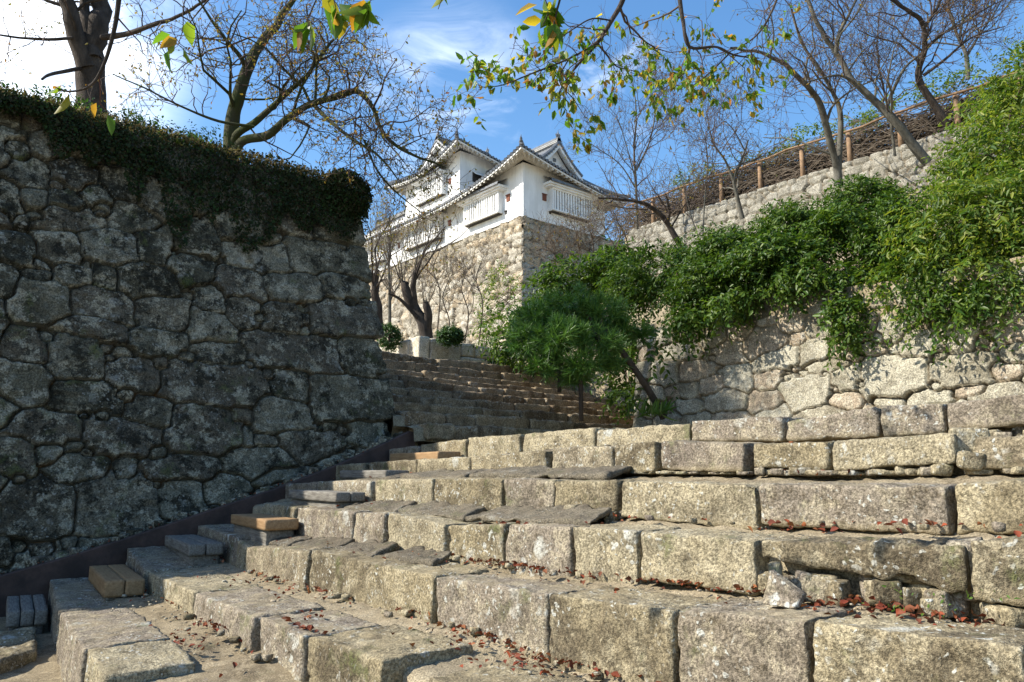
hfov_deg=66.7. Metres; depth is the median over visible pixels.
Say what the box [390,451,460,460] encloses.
timber step
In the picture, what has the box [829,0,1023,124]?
cherry tree
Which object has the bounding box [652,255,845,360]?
hanging vine
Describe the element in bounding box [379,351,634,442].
stone staircase
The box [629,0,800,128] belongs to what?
cherry bough
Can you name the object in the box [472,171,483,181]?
window
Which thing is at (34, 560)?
foot rubble
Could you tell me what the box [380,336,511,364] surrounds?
parapet wall
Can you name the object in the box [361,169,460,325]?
bare tree
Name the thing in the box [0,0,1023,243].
sky
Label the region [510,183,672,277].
bare thicket
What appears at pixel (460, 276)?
bare thicket
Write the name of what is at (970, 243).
arching shrub
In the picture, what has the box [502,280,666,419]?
pine tree
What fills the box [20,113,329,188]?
terrace earth
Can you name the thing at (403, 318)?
stone rampart
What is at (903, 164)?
retaining wall
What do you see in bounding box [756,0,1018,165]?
cherry tree
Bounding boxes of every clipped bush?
[377,322,404,352]
[434,322,466,348]
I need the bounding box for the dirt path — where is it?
[0,617,62,681]
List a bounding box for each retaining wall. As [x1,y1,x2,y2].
[627,115,1023,272]
[633,262,1023,427]
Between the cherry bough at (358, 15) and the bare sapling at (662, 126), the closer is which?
the cherry bough at (358, 15)
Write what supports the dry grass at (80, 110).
on the stone wall at (151, 371)
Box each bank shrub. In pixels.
[467,296,699,427]
[494,235,660,372]
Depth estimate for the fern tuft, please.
11.82 m
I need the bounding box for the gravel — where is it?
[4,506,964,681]
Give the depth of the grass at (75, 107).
10.39 m
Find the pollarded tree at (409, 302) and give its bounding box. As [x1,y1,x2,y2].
[364,180,490,338]
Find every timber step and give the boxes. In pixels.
[5,594,47,633]
[88,564,144,600]
[165,534,223,566]
[231,513,298,545]
[289,490,364,508]
[340,470,408,479]
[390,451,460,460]
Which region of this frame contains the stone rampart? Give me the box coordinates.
[369,215,622,364]
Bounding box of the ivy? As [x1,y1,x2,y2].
[0,85,373,253]
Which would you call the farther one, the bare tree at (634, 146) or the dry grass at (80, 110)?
the bare tree at (634, 146)
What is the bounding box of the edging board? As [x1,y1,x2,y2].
[0,431,414,616]
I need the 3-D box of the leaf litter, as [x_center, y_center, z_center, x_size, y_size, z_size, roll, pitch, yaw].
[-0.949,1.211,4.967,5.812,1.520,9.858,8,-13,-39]
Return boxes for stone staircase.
[0,394,1023,681]
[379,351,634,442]
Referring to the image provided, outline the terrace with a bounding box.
[388,427,437,445]
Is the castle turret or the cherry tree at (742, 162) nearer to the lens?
the cherry tree at (742, 162)
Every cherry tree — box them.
[0,0,228,119]
[83,0,491,236]
[564,142,733,247]
[641,0,922,185]
[672,61,800,218]
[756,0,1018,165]
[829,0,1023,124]
[889,0,1023,79]
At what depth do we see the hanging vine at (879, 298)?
10.21 m
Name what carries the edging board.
on the stone staircase at (952, 466)
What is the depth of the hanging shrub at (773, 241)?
11.47 m
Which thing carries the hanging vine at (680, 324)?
hanging from the retaining wall at (767, 382)
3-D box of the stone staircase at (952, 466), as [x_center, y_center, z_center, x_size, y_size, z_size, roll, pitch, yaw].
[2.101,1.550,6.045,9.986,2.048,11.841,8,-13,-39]
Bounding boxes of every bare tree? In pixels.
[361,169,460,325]
[554,6,696,228]
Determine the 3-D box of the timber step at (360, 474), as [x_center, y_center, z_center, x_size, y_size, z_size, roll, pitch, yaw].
[-1.534,1.568,8.546,0.276,0.293,1.262,6,-12,-33]
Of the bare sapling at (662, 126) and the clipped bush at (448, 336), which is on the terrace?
the clipped bush at (448, 336)
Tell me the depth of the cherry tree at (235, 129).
11.84 m
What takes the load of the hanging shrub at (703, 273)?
on the retaining wall at (767, 382)
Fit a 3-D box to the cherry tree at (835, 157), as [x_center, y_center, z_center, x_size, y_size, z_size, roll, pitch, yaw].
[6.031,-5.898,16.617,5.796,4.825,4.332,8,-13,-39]
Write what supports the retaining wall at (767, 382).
on the stone staircase at (952, 466)
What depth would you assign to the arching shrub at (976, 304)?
9.39 m
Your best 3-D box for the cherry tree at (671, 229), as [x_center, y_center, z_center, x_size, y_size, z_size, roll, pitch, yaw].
[3.208,-3.504,19.679,4.286,2.566,3.157,2,-10,-11]
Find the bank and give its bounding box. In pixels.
[521,272,716,405]
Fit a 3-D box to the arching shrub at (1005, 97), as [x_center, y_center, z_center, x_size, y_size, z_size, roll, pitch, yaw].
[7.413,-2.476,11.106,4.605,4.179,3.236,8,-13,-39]
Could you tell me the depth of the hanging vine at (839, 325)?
10.40 m
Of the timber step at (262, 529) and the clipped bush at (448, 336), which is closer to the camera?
the timber step at (262, 529)
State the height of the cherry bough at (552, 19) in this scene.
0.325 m
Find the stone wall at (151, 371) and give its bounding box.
[0,106,395,574]
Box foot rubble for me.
[1,432,402,573]
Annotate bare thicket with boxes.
[392,213,516,342]
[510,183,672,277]
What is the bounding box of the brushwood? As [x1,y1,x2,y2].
[596,59,1023,250]
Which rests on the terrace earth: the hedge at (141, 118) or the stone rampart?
the hedge at (141, 118)
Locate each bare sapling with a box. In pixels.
[367,181,414,324]
[636,82,755,236]
[804,0,937,155]
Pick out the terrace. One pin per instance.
(419, 443)
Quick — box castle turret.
[364,130,629,270]
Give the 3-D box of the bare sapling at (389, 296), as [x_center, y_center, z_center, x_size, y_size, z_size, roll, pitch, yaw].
[-3.925,-2.873,24.940,1.621,4.760,2.001,0,-10,-3]
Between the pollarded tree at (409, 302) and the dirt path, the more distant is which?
the pollarded tree at (409, 302)
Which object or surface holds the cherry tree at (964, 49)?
on the upper hill
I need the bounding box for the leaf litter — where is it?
[1,441,1021,681]
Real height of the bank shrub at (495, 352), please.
4.042 m
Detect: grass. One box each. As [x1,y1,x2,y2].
[0,81,358,188]
[37,93,240,157]
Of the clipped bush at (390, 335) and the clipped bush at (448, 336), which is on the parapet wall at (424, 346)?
the clipped bush at (390, 335)
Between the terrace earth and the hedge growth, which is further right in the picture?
the hedge growth
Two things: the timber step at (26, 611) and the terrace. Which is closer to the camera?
the timber step at (26, 611)
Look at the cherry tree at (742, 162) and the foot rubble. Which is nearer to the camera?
the foot rubble
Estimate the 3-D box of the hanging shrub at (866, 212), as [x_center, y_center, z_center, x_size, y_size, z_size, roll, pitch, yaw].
[5.494,-1.587,11.701,2.723,2.331,2.286,8,-13,-39]
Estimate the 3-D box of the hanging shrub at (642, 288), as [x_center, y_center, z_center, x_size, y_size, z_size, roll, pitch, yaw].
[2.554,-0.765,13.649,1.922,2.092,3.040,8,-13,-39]
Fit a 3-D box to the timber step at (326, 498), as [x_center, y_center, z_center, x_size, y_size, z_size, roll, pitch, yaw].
[-1.877,1.644,7.766,0.298,0.296,1.347,7,-12,-34]
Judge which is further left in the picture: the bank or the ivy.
the ivy
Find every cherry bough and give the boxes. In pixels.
[46,0,208,135]
[291,0,447,52]
[452,0,702,154]
[515,0,565,55]
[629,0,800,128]
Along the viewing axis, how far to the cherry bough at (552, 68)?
5.10 m
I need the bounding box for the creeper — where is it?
[471,258,530,346]
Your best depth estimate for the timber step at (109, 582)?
6.87 m
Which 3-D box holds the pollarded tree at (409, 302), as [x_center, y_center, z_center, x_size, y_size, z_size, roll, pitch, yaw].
[-2.400,-2.300,20.580,3.332,4.373,3.634,8,-13,-39]
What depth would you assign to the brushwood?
20.69 m
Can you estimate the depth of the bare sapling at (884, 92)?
17.98 m
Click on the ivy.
(13, 104)
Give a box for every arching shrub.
[853,152,1023,353]
[864,250,1023,367]
[901,43,1023,251]
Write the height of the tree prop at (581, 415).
1.259 m
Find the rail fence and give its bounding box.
[626,70,1022,222]
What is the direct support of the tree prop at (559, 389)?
on the stone staircase at (439, 400)
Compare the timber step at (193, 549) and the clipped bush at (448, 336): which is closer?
the timber step at (193, 549)
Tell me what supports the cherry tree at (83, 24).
on the terrace earth
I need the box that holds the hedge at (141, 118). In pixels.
[0,80,226,153]
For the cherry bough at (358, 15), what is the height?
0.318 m
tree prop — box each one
[557,364,561,392]
[578,347,583,420]
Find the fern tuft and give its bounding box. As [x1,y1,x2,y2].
[628,396,678,420]
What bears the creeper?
on the terrace
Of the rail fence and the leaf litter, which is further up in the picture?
the rail fence
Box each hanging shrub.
[590,233,716,334]
[658,220,787,329]
[715,193,851,313]
[790,171,947,284]
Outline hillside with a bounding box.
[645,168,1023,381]
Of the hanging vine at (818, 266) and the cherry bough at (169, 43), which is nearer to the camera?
the cherry bough at (169, 43)
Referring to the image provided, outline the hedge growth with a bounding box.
[669,25,1023,191]
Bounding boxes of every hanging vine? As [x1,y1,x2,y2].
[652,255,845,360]
[653,266,825,361]
[813,259,882,374]
[843,263,925,353]

